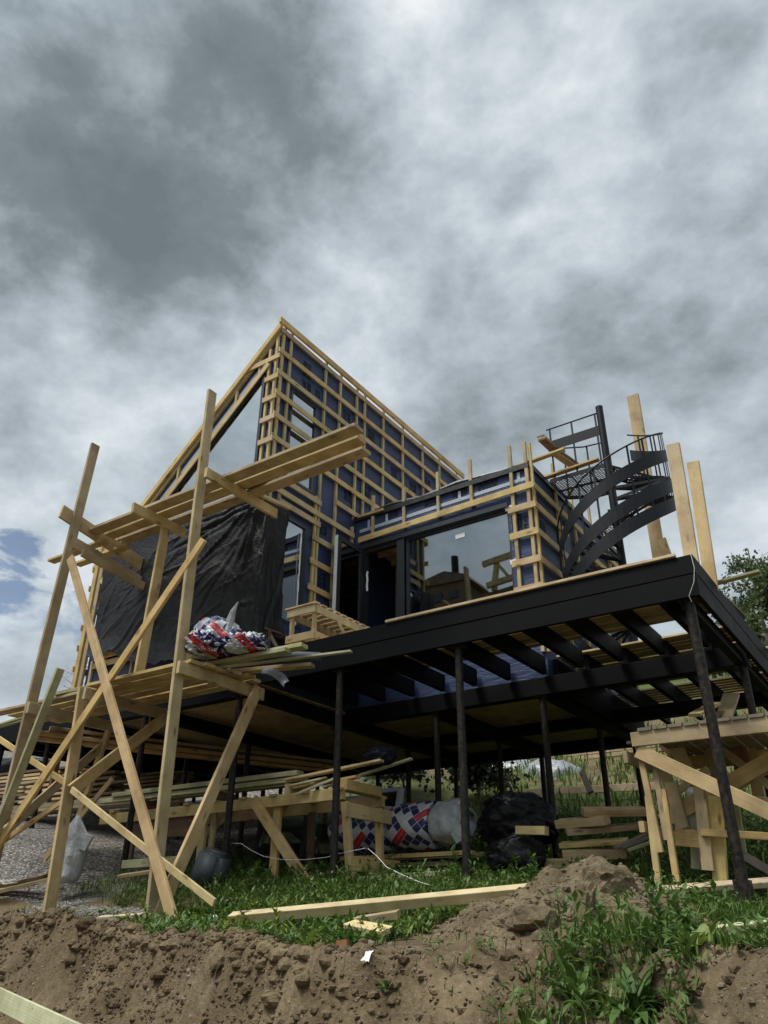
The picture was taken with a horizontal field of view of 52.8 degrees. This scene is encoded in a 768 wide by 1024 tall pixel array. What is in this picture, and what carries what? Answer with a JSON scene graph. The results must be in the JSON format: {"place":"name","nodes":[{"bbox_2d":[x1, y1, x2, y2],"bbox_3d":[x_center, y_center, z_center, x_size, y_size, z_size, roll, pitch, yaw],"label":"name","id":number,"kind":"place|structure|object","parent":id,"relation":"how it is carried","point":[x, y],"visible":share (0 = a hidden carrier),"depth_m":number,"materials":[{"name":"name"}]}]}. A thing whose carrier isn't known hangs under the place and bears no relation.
{"place":"outdoors","nodes":[
{"label":"outdoors","id":0,"kind":"place"},
{"bbox_2d":[0,673,767,1023],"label":"ground","id":1,"kind":"structure","parent":0,"point":[24,851],"depth_m":5.79,"materials":[{"name":"soil"}]},
{"bbox_2d":[0,987,80,1023],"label":"pit plank","id":2,"kind":"object","parent":1,"relation":"on","point":[20,1009],"visible":1,"depth_m":4.87,"materials":[{"name":"brown wood"}]},
{"bbox_2d":[0,766,90,800],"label":"timber stack","id":3,"kind":"object","parent":1,"relation":"on","point":[31,775],"visible":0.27,"depth_m":16.87,"materials":[{"name":"brown wood"}]},
{"bbox_2d":[18,770,147,803],"bbox_3d":[-6.291,5.769,16.113,3.400,0.454,0.634,-16,-32,28],"label":"timber stack","id":4,"kind":"object","parent":1,"relation":"on","point":[120,781],"visible":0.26,"depth_m":15.61,"materials":[{"name":"brown wood"}]},
{"bbox_2d":[12,796,184,815],"bbox_3d":[-5.055,5.164,13.681,4.583,0.144,0.416,-15,-32,27],"label":"timber stack","id":5,"kind":"object","parent":1,"relation":"on","point":[45,806],"visible":0.14,"depth_m":13.64,"materials":[{"name":"brown wood"}]},
{"bbox_2d":[0,721,282,828],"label":"side terrace","id":6,"kind":"structure","parent":1,"relation":"on","point":[203,770],"depth_m":15.83,"materials":[{"name":"wood"}]},
{"bbox_2d":[0,389,290,920],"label":"scaffold","id":7,"kind":"object","parent":1,"relation":"on","point":[161,888],"visible":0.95,"depth_m":9.89,"materials":[{"name":"brown wood"}]},
{"bbox_2d":[0,688,117,715],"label":"scaffold plank","id":8,"kind":"object","parent":7,"relation":"on","point":[56,700],"visible":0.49,"depth_m":10.96,"materials":[{"name":"brown wood"}]},
{"bbox_2d":[55,647,291,695],"bbox_3d":[-2.854,2.099,10.021,3.943,0.056,0.141,-15,-32,25],"label":"greenish board","id":9,"kind":"object","parent":8,"relation":"on","point":[266,654],"visible":0.39,"depth_m":9.41,"materials":[{"name":"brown wood"}]},
{"bbox_2d":[184,628,224,661],"bbox_3d":[-2.248,1.623,9.586,0.551,0.373,0.840,25,-36,-38],"label":"printed sack","id":10,"kind":"object","parent":9,"relation":"on","point":[203,645],"visible":0.84,"depth_m":9.36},
{"bbox_2d":[201,642,307,662],"bbox_3d":[-2.680,2.064,10.065,3.998,0.057,0.145,-15,-32,26],"label":"greenish board","id":11,"kind":"object","parent":9,"relation":"on","point":[300,646],"visible":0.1,"depth_m":9.22,"materials":[{"name":"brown wood"}]},
{"bbox_2d":[190,602,242,658],"bbox_3d":[-2.101,1.506,9.716,0.723,0.621,0.528,-5,-29,10],"label":"printed sack","id":12,"kind":"object","parent":11,"relation":"on","point":[222,627],"visible":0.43,"depth_m":9.57,"materials":[{"name":"white plastic"}]},
{"bbox_2d":[217,631,271,657],"bbox_3d":[-1.748,1.612,9.495,0.863,0.271,0.483,-13,-31,23],"label":"printed sack","id":13,"kind":"object","parent":11,"relation":"on","point":[239,643],"visible":0.84,"depth_m":9.32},
{"bbox_2d":[47,538,108,563],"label":"scaffold plank","id":14,"kind":"object","parent":7,"relation":"on","point":[101,542],"visible":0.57,"depth_m":12.38,"materials":[{"name":"brown wood"}]},
{"bbox_2d":[76,543,131,566],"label":"scaffold plank","id":15,"kind":"object","parent":7,"relation":"on","point":[117,549],"visible":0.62,"depth_m":12.50,"materials":[{"name":"brown wood"}]},
{"bbox_2d":[7,666,225,717],"bbox_3d":[-3.832,2.524,10.683,4.427,0.046,0.175,-18,-33,30],"label":"scaffold plank","id":16,"kind":"object","parent":7,"relation":"on","point":[219,670],"visible":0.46,"depth_m":10.35,"materials":[{"name":"brown wood"}]},
{"bbox_2d":[34,669,241,718],"bbox_3d":[-3.648,2.579,10.776,4.408,0.050,0.180,-18,-33,30],"label":"scaffold plank","id":17,"kind":"object","parent":7,"relation":"on","point":[231,673],"visible":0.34,"depth_m":10.33,"materials":[{"name":"brown wood"}]},
{"bbox_2d":[228,662,314,673],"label":"scaffold plank","id":18,"kind":"object","parent":17,"relation":"on","point":[292,666],"visible":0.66,"depth_m":9.65,"materials":[{"name":"brown wood"}]},
{"bbox_2d":[87,659,200,688],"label":"scaffold plank","id":19,"kind":"object","parent":7,"relation":"on","point":[144,674],"visible":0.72,"depth_m":9.71,"materials":[{"name":"brown wood"}]},
{"bbox_2d":[33,672,255,722],"bbox_3d":[-3.591,2.680,10.966,4.654,0.054,0.181,-18,-33,30],"label":"scaffold plank","id":20,"kind":"object","parent":7,"relation":"on","point":[245,676],"visible":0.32,"depth_m":10.47,"materials":[{"name":"brown wood"}]},
{"bbox_2d":[50,678,260,723],"bbox_3d":[-3.400,2.726,11.057,4.256,0.051,0.176,-18,-33,30],"label":"scaffold plank","id":21,"kind":"object","parent":7,"relation":"on","point":[201,692],"visible":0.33,"depth_m":10.59,"materials":[{"name":"brown wood"}]},
{"bbox_2d":[112,662,215,690],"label":"scaffold plank","id":22,"kind":"object","parent":7,"relation":"on","point":[205,665],"visible":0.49,"depth_m":9.94,"materials":[{"name":"brown wood"}]},
{"bbox_2d":[218,650,351,668],"bbox_3d":[-1.961,1.924,9.628,3.378,0.029,0.067,-10,-30,18],"label":"greenish board","id":23,"kind":"object","parent":22,"relation":"on","point":[287,659],"visible":0.54,"depth_m":9.34,"materials":[{"name":"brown wood"}]},
{"bbox_2d":[86,495,289,664],"bbox_3d":[-3.192,1.344,12.254,3.871,2.782,0.653,-18,-33,30],"label":"plastic sheet","id":24,"kind":"object","parent":7,"relation":"hanging from","point":[240,558],"visible":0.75,"depth_m":11.80,"materials":[{"name":"plastic"}]},
{"bbox_2d":[89,422,362,534],"bbox_3d":[-2.467,-0.365,10.941,5.228,0.065,0.208,-18,-33,30],"label":"scaffold plank","id":25,"kind":"object","parent":7,"relation":"on","point":[305,448],"visible":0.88,"depth_m":10.49,"materials":[{"name":"brown wood"}]},
{"bbox_2d":[104,435,365,538],"bbox_3d":[-2.340,-0.276,11.131,4.998,0.060,0.198,-18,-33,30],"label":"scaffold plank","id":26,"kind":"object","parent":7,"relation":"on","point":[344,446],"visible":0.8,"depth_m":10.72,"materials":[{"name":"brown wood"}]},
{"bbox_2d":[118,446,370,543],"bbox_3d":[-2.222,-0.165,11.318,4.843,0.060,0.204,-18,-33,30],"label":"scaffold plank","id":27,"kind":"object","parent":7,"relation":"on","point":[334,462],"visible":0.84,"depth_m":10.91,"materials":[{"name":"brown wood"}]},
{"bbox_2d":[121,770,193,790],"bbox_3d":[-5.410,6.118,17.279,2.838,0.453,0.474,-16,-32,28],"label":"timber stack","id":28,"kind":"object","parent":1,"relation":"on","point":[151,780],"visible":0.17,"depth_m":16.86,"materials":[{"name":"brown wood"}]},
{"bbox_2d":[0,907,324,1023],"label":"sod clods","id":29,"kind":"object","parent":1,"relation":"on","point":[267,950],"visible":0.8,"depth_m":6.17,"materials":[{"name":"soil"}]},
{"bbox_2d":[189,847,230,891],"bbox_3d":[-2.082,4.305,9.304,0.393,0.460,0.336,7,-23,28],"label":"plastic tub","id":30,"kind":"object","parent":1,"relation":"on","point":[209,862],"visible":0.71,"depth_m":9.20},
{"bbox_2d":[99,779,400,878],"bbox_3d":[-2.033,4.634,10.550,4.822,1.489,1.067,-18,-33,30],"label":"workbench","id":31,"kind":"object","parent":1,"relation":"on","point":[265,810],"visible":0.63,"depth_m":9.92,"materials":[{"name":"brown wood"}]},
{"bbox_2d":[99,777,308,803],"bbox_3d":[-2.664,3.941,10.907,3.985,0.068,0.142,-17,-33,30],"label":"stored board","id":32,"kind":"object","parent":31,"relation":"on","point":[241,786],"visible":0.72,"depth_m":10.74,"materials":[{"name":"brown wood"}]},
{"bbox_2d":[111,770,303,797],"bbox_3d":[-2.578,3.836,10.864,3.622,0.062,0.144,-18,-33,30],"label":"stored board","id":33,"kind":"object","parent":32,"relation":"on","point":[253,778],"visible":0.65,"depth_m":10.54,"materials":[{"name":"brown wood"}]},
{"bbox_2d":[151,783,308,800],"bbox_3d":[-2.400,3.985,11.000,3.305,0.067,0.140,-17,-33,29],"label":"stored board","id":34,"kind":"object","parent":31,"relation":"on","point":[242,791],"visible":0.23,"depth_m":10.68,"materials":[{"name":"brown wood"}]},
{"bbox_2d":[284,759,383,781],"bbox_3d":[-0.643,3.239,9.692,1.416,0.032,0.101,-19,-34,23],"label":"stored board","id":35,"kind":"object","parent":31,"relation":"on","point":[347,767],"visible":0.95,"depth_m":9.65,"materials":[{"name":"brown wood"}]},
{"bbox_2d":[322,757,412,787],"bbox_3d":[-0.220,3.293,9.758,1.326,0.031,0.062,-25,-36,21],"label":"stored board","id":36,"kind":"object","parent":31,"relation":"on","point":[381,768],"visible":0.69,"depth_m":9.65,"materials":[{"name":"brown wood"}]},
{"bbox_2d":[362,745,397,767],"bbox_3d":[-0.068,3.063,9.710,0.482,0.268,0.380,-18,-33,30],"label":"dark roll","id":37,"kind":"object","parent":36,"relation":"on","point":[388,756],"visible":0.89,"depth_m":9.59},
{"bbox_2d":[252,815,307,864],"bbox_3d":[-1.474,4.699,11.065,0.850,1.100,0.080,-14,-39,25],"label":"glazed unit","id":38,"kind":"object","parent":1,"relation":"on","point":[258,841],"visible":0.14,"depth_m":11.02,"materials":[{"name":"glass"}]},
{"bbox_2d":[124,889,466,945],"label":"weeds","id":39,"kind":"object","parent":1,"relation":"on","point":[398,921],"visible":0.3,"depth_m":6.37,"materials":[{"name":"green plant"}]},
{"bbox_2d":[343,919,391,935],"bbox_3d":[-0.114,3.037,5.658,0.121,0.036,0.478,2,-18,-38],"label":"ground offcut","id":40,"kind":"object","parent":1,"relation":"on","point":[365,924],"visible":0.62,"depth_m":5.64,"materials":[{"name":"brown wood"}]},
{"bbox_2d":[16,922,732,997],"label":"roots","id":41,"kind":"object","parent":1,"relation":"on","point":[275,965],"visible":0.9,"depth_m":5.01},
{"bbox_2d":[227,883,526,922],"bbox_3d":[-0.010,3.178,6.270,3.056,0.081,0.097,-18,-9,23],"label":"wooden plank","id":42,"kind":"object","parent":1,"relation":"on","point":[425,900],"depth_m":6.23,"materials":[{"name":"brown wood"}]},
{"bbox_2d":[354,909,400,921],"bbox_3d":[-0.049,3.144,5.996,0.353,0.060,0.101,-15,-22,12],"label":"ground offcut","id":43,"kind":"object","parent":1,"relation":"on","point":[394,914],"visible":0.69,"depth_m":5.95,"materials":[{"name":"brown wood"}]},
{"bbox_2d":[2,855,759,1023],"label":"pebbles","id":44,"kind":"object","parent":1,"relation":"on","point":[721,985],"visible":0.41,"depth_m":4.58,"materials":[{"name":"stone"}]},
{"bbox_2d":[0,907,764,1023],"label":"soil crumbs","id":45,"kind":"object","parent":1,"relation":"on","point":[341,990],"visible":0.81,"depth_m":4.68,"materials":[{"name":"soil"}]},
{"bbox_2d":[9,866,767,1023],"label":"grass","id":46,"kind":"structure","parent":1,"relation":"on","point":[614,941],"depth_m":4.22,"materials":[{"name":"plant"}]},
{"bbox_2d":[60,815,94,883],"bbox_3d":[-3.815,4.178,9.613,0.665,0.780,0.332,-18,-33,30],"label":"white sack","id":47,"kind":"object","parent":46,"relation":"on","point":[79,839],"visible":0.73,"depth_m":9.50,"materials":[{"name":"plastic"}]},
{"bbox_2d":[121,856,176,868],"bbox_3d":[-2.920,4.444,9.814,1.148,0.101,0.081,-19,-33,30],"label":"ground lath","id":48,"kind":"object","parent":46,"relation":"on","point":[135,863],"visible":0.5,"depth_m":9.90,"materials":[{"name":"brown wood"}]},
{"bbox_2d":[382,786,404,859],"bbox_3d":[-0.026,4.331,10.432,0.500,1.200,0.080,-23,-50,37],"label":"glazed unit","id":49,"kind":"object","parent":1,"relation":"on","point":[394,795],"visible":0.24,"depth_m":10.66,"materials":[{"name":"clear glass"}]},
{"bbox_2d":[363,770,434,798],"bbox_3d":[0.320,5.815,17.888,2.276,1.851,2.048,-18,-33,30],"label":"bush","id":50,"kind":"object","parent":1,"relation":"on","point":[418,777],"visible":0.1,"depth_m":17.35,"materials":[{"name":"green plant"}]},
{"bbox_2d":[339,850,475,860],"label":"bearer board","id":51,"kind":"object","parent":1,"relation":"on","point":[425,855],"visible":0.72,"depth_m":9.53,"materials":[{"name":"brown wood"}]},
{"bbox_2d":[427,798,477,846],"bbox_3d":[0.923,3.883,9.693,0.580,0.560,0.662,-18,-33,30],"label":"torn pack","id":52,"kind":"object","parent":51,"relation":"on","point":[444,823],"visible":0.8,"depth_m":9.54,"materials":[{"name":"white plastic"}]},
{"bbox_2d":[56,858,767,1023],"bbox_3d":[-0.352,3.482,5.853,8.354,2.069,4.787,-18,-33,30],"label":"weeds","id":53,"kind":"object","parent":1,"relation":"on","point":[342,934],"visible":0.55,"depth_m":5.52,"materials":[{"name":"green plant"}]},
{"bbox_2d":[70,553,767,908],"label":"terrace","id":54,"kind":"structure","parent":1,"relation":"on","point":[637,599],"depth_m":10.03,"materials":[{"name":"black metal"}]},
{"bbox_2d":[37,737,326,771],"bbox_3d":[-3.246,4.126,13.068,5.213,0.052,0.141,16,-32,-26],"label":"slung timber","id":55,"kind":"object","parent":54,"relation":"hanging from","point":[159,752],"visible":0.62,"depth_m":13.06,"materials":[{"name":"brown wood"}]},
{"bbox_2d":[39,732,332,769],"bbox_3d":[-3.123,4.059,13.060,5.124,0.051,0.144,16,-32,-26],"label":"slung timber","id":56,"kind":"object","parent":54,"relation":"hanging from","point":[178,750],"visible":0.6,"depth_m":13.04,"materials":[{"name":"brown wood"}]},
{"bbox_2d":[49,726,332,763],"bbox_3d":[-3.087,3.997,13.176,4.947,0.051,0.141,16,-32,-26],"label":"slung timber","id":57,"kind":"object","parent":54,"relation":"hanging from","point":[185,744],"visible":0.81,"depth_m":13.17,"materials":[{"name":"brown wood"}]},
{"bbox_2d":[285,601,369,644],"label":"step platform","id":58,"kind":"structure","parent":54,"relation":"on","point":[321,628],"depth_m":10.96,"materials":[{"name":"brown wood"}]},
{"bbox_2d":[68,316,639,765],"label":"house","id":59,"kind":"structure","parent":54,"relation":"on","point":[398,522],"depth_m":12.89,"materials":[{"name":"brown wood"}]},
{"bbox_2d":[150,372,266,525],"bbox_3d":[-3.081,-1.005,13.368,2.633,2.377,0.080,-18,-33,30],"label":"window","id":60,"kind":"structure","parent":59,"relation":"in","point":[236,447],"depth_m":13.03,"materials":[{"name":"clear glass"}]},
{"bbox_2d":[282,517,307,629],"bbox_3d":[-1.479,0.901,11.977,0.082,1.750,0.680,-18,-33,30],"label":"window","id":61,"kind":"structure","parent":59,"relation":"in","point":[294,528],"depth_m":12.09,"materials":[{"name":"clear glass"}]},
{"bbox_2d":[285,388,317,493],"bbox_3d":[-1.422,-1.211,13.168,0.082,1.780,0.700,-18,-33,30],"label":"window","id":62,"kind":"structure","parent":59,"relation":"in","point":[297,418],"depth_m":13.29,"materials":[{"name":"clear glass"}]},
{"bbox_2d":[331,535,363,629],"bbox_3d":[-0.590,1.517,12.577,0.068,2.260,0.720,-18,-33,30],"label":"door","id":63,"kind":"structure","parent":59,"relation":"in","point":[347,599],"depth_m":12.76,"materials":[{"name":"black glass"}]},
{"bbox_2d":[406,510,514,667],"bbox_3d":[1.171,1.227,12.006,1.930,2.300,0.080,-18,-33,30],"label":"window","id":64,"kind":"structure","parent":59,"relation":"in","point":[442,570],"depth_m":12.20,"materials":[{"name":"clear glass"}]},
{"bbox_2d":[544,457,599,479],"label":"bridge board","id":65,"kind":"object","parent":59,"relation":"on","point":[573,467],"visible":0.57,"depth_m":12.34,"materials":[{"name":"brown wood"}]},
{"bbox_2d":[546,405,675,687],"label":"spiral staircase","id":66,"kind":"structure","parent":54,"relation":"on","point":[655,491],"depth_m":11.10,"materials":[{"name":"grey metal"}]},
{"bbox_2d":[627,393,662,557],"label":"standing plank","id":67,"kind":"object","parent":54,"relation":"on","point":[638,428],"visible":0.56,"depth_m":13.20,"materials":[{"name":"brown wood"}]},
{"bbox_2d":[666,442,699,563],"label":"standing plank","id":68,"kind":"object","parent":54,"relation":"on","point":[682,505],"visible":0.78,"depth_m":8.51,"materials":[{"name":"brown wood"}]},
{"bbox_2d":[687,460,718,590],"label":"standing plank","id":69,"kind":"object","parent":54,"relation":"on","point":[702,522],"visible":0.86,"depth_m":8.77,"materials":[{"name":"brown wood"}]},
{"bbox_2d":[716,693,739,717],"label":"propped plank","id":70,"kind":"object","parent":54,"relation":"on","point":[728,705],"visible":0.76,"depth_m":9.69,"materials":[{"name":"brown wood"}]},
{"bbox_2d":[394,852,485,860],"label":"bearer board","id":71,"kind":"object","parent":1,"relation":"on","point":[435,858],"visible":0.22,"depth_m":9.71,"materials":[{"name":"brown wood"}]},
{"bbox_2d":[385,800,440,851],"bbox_3d":[0.428,4.043,9.963,0.630,0.596,0.682,-18,-33,30],"label":"insulation pack","id":72,"kind":"object","parent":71,"relation":"on","point":[406,829],"visible":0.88,"depth_m":9.73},
{"bbox_2d":[139,801,767,915],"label":"grass","id":73,"kind":"structure","parent":1,"relation":"on","point":[596,837],"depth_m":9.81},
{"bbox_2d":[328,806,400,855],"bbox_3d":[-0.221,4.271,10.363,0.980,0.615,0.680,-18,-33,30],"label":"insulation pack","id":74,"kind":"object","parent":73,"relation":"on","point":[363,832],"visible":0.36,"depth_m":10.07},
{"bbox_2d":[654,877,767,893],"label":"ground beam","id":75,"kind":"structure","parent":73,"relation":"on","point":[755,883],"depth_m":6.83,"materials":[{"name":"brown wood"}]},
{"bbox_2d":[743,850,767,876],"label":"ground lath","id":76,"kind":"object","parent":73,"relation":"on","point":[756,864],"visible":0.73,"depth_m":7.58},
{"bbox_2d":[165,795,767,909],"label":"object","id":77,"kind":"object","parent":1,"relation":"on","point":[237,864],"visible":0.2,"depth_m":9.35,"materials":[{"name":"green plant"}]},
{"bbox_2d":[441,761,530,803],"bbox_3d":[2.078,5.611,17.099,2.184,1.854,2.103,-18,-33,30],"label":"bush","id":78,"kind":"object","parent":1,"relation":"on","point":[479,775],"visible":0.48,"depth_m":16.68,"materials":[{"name":"green plant"}]},
{"bbox_2d":[487,832,546,876],"bbox_3d":[1.504,3.899,8.787,0.690,0.510,0.338,-11,-30,20],"label":"black film","id":79,"kind":"object","parent":1,"relation":"on","point":[502,850],"visible":0.81,"depth_m":8.71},
{"bbox_2d":[477,790,559,844],"bbox_3d":[1.626,3.757,9.514,1.011,0.656,0.794,-11,-30,20],"label":"black bale","id":80,"kind":"object","parent":79,"relation":"on","point":[504,813],"visible":0.72,"depth_m":9.28},
{"bbox_2d":[515,826,548,835],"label":"bearer board","id":81,"kind":"object","parent":79,"relation":"on","point":[532,830],"visible":1,"depth_m":8.58,"materials":[{"name":"brown wood"}]},
{"bbox_2d":[523,759,582,777],"bbox_3d":[4.059,6.477,18.852,1.650,0.968,1.088,-18,-33,30],"label":"wrapped pallet","id":82,"kind":"object","parent":1,"relation":"on","point":[556,764],"visible":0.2,"depth_m":18.59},
{"bbox_2d":[350,707,766,820],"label":"grass","id":83,"kind":"structure","parent":1,"relation":"on","point":[583,764],"depth_m":17.25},
{"bbox_2d":[522,782,654,794],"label":"board","id":84,"kind":"object","parent":83,"relation":"on","point":[599,788],"visible":0.52,"depth_m":15.87,"materials":[{"name":"brown wood"}]},
{"bbox_2d":[544,858,578,868],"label":"offcut","id":85,"kind":"object","parent":1,"relation":"on","point":[550,861],"visible":0.36,"depth_m":8.62,"materials":[{"name":"brown wood"}]},
{"bbox_2d":[562,848,626,859],"bbox_3d":[2.355,3.836,8.674,0.699,0.101,0.102,-8,-12,11],"label":"offcut","id":86,"kind":"object","parent":85,"relation":"on","point":[609,853],"visible":0.69,"depth_m":8.63,"materials":[{"name":"brown wood"}]},
{"bbox_2d":[559,837,628,848],"bbox_3d":[2.369,3.738,8.748,0.763,0.053,0.153,-15,-15,23],"label":"offcut","id":87,"kind":"object","parent":86,"relation":"on","point":[590,843],"visible":0.91,"depth_m":8.71,"materials":[{"name":"brown wood"}]},
{"bbox_2d":[565,822,638,835],"bbox_3d":[2.525,3.627,8.862,0.878,0.063,0.151,-5,-12,1],"label":"offcut","id":88,"kind":"object","parent":87,"relation":"on","point":[620,827],"visible":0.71,"depth_m":8.79,"materials":[{"name":"brown wood"}]},
{"bbox_2d":[554,815,610,828],"bbox_3d":[2.276,3.558,8.886,0.131,0.093,0.672,4,-22,-45],"label":"offcut","id":89,"kind":"object","parent":88,"relation":"on","point":[579,822],"visible":0.98,"depth_m":8.82,"materials":[{"name":"brown wood"}]},
{"bbox_2d":[581,806,646,816],"bbox_3d":[2.643,3.445,8.901,0.722,0.083,0.161,-1,-9,1],"label":"offcut","id":90,"kind":"object","parent":89,"relation":"on","point":[628,811],"visible":0.88,"depth_m":8.82,"materials":[{"name":"brown wood"}]},
{"bbox_2d":[524,928,618,1016],"bbox_3d":[0.908,2.116,3.573,0.421,0.342,0.400,16,-32,-27],"label":"weed plant","id":91,"kind":"object","parent":1,"relation":"on","point":[568,975],"visible":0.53,"depth_m":3.56,"materials":[{"name":"green plant"}]},
{"bbox_2d":[438,855,712,949],"bbox_3d":[1.180,2.796,5.292,3.100,0.825,2.400,-18,-33,30],"label":"earth heap","id":92,"kind":"object","parent":1,"relation":"on","point":[472,924],"visible":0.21,"depth_m":5.17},
{"bbox_2d":[508,903,558,933],"bbox_3d":[0.933,2.544,4.813,0.315,0.164,0.195,-12,-53,22],"label":"clod","id":93,"kind":"object","parent":92,"relation":"on","point":[527,917],"visible":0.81,"depth_m":4.76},
{"bbox_2d":[435,856,713,947],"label":"heap crumbs","id":94,"kind":"object","parent":92,"relation":"on","point":[442,930],"visible":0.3,"depth_m":5.15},
{"bbox_2d":[572,880,596,921],"bbox_3d":[1.238,2.455,4.819,0.139,0.316,0.381,17,-23,19],"label":"clod","id":95,"kind":"object","parent":92,"relation":"on","point":[586,887],"visible":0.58,"depth_m":4.73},
{"bbox_2d":[582,861,635,894],"bbox_3d":[1.511,2.450,5.151,0.371,0.226,0.237,18,-10,-30],"label":"clod","id":96,"kind":"object","parent":92,"relation":"on","point":[606,874],"visible":0.68,"depth_m":5.08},
{"bbox_2d":[570,894,615,984],"bbox_3d":[0.968,2.025,3.671,0.282,0.382,0.267,-18,-33,30],"label":"weed plant","id":97,"kind":"object","parent":1,"relation":"on","point":[596,927],"visible":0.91,"depth_m":3.67,"materials":[{"name":"green plant"}]},
{"bbox_2d":[598,959,664,1023],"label":"weed plant","id":98,"kind":"object","parent":1,"relation":"on","point":[635,1002],"visible":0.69,"depth_m":3.26,"materials":[{"name":"green plant"}]},
{"bbox_2d":[620,881,683,952],"bbox_3d":[1.246,1.923,3.650,0.294,0.340,0.262,-18,-33,30],"label":"weed plant","id":99,"kind":"object","parent":1,"relation":"on","point":[656,907],"visible":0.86,"depth_m":3.64,"materials":[{"name":"green plant"}]},
{"bbox_2d":[538,745,765,759],"bbox_3d":[7.265,5.775,18.905,9.498,0.582,0.345,-18,-33,30],"label":"timber stack","id":100,"kind":"object","parent":1,"relation":"on","point":[615,752],"visible":0.08,"depth_m":19.71,"materials":[{"name":"brown wood"}]},
{"bbox_2d":[665,892,708,927],"bbox_3d":[1.632,2.154,4.098,0.285,0.263,0.219,-18,-33,30],"label":"weed plant","id":101,"kind":"object","parent":1,"relation":"on","point":[677,908],"visible":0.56,"depth_m":4.13,"materials":[{"name":"green plant"}]},
{"bbox_2d":[622,712,767,884],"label":"trestle","id":102,"kind":"object","parent":1,"relation":"on","point":[685,747],"visible":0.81,"depth_m":7.53,"materials":[{"name":"brown wood"}]},
{"bbox_2d":[689,815,699,868],"bbox_3d":[3.057,3.244,7.616,0.081,0.491,0.033,-7,-22,34],"label":"leaning offcut","id":103,"kind":"object","parent":102,"relation":"in","point":[695,858],"visible":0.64,"depth_m":7.57,"materials":[{"name":"brown wood"}]},
{"bbox_2d":[667,921,725,950],"bbox_3d":[1.362,1.832,3.339,0.231,0.123,0.247,-18,-33,30],"label":"weed plant","id":104,"kind":"object","parent":1,"relation":"on","point":[702,938],"visible":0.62,"depth_m":3.33,"materials":[{"name":"green plant"}]},
{"bbox_2d":[715,548,767,675],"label":"birch tree","id":105,"kind":"object","parent":1,"relation":"on","point":[759,589],"visible":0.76,"depth_m":22.87,"materials":[{"name":"green plant"}]},
{"bbox_2d":[719,948,767,1023],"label":"dirt mound","id":106,"kind":"object","parent":1,"relation":"on","point":[758,992],"visible":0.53,"depth_m":2.88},
{"bbox_2d":[0,0,767,722],"label":"sky","id":107,"kind":"structure","parent":0,"point":[506,222],"materials":[{"name":"grey"}]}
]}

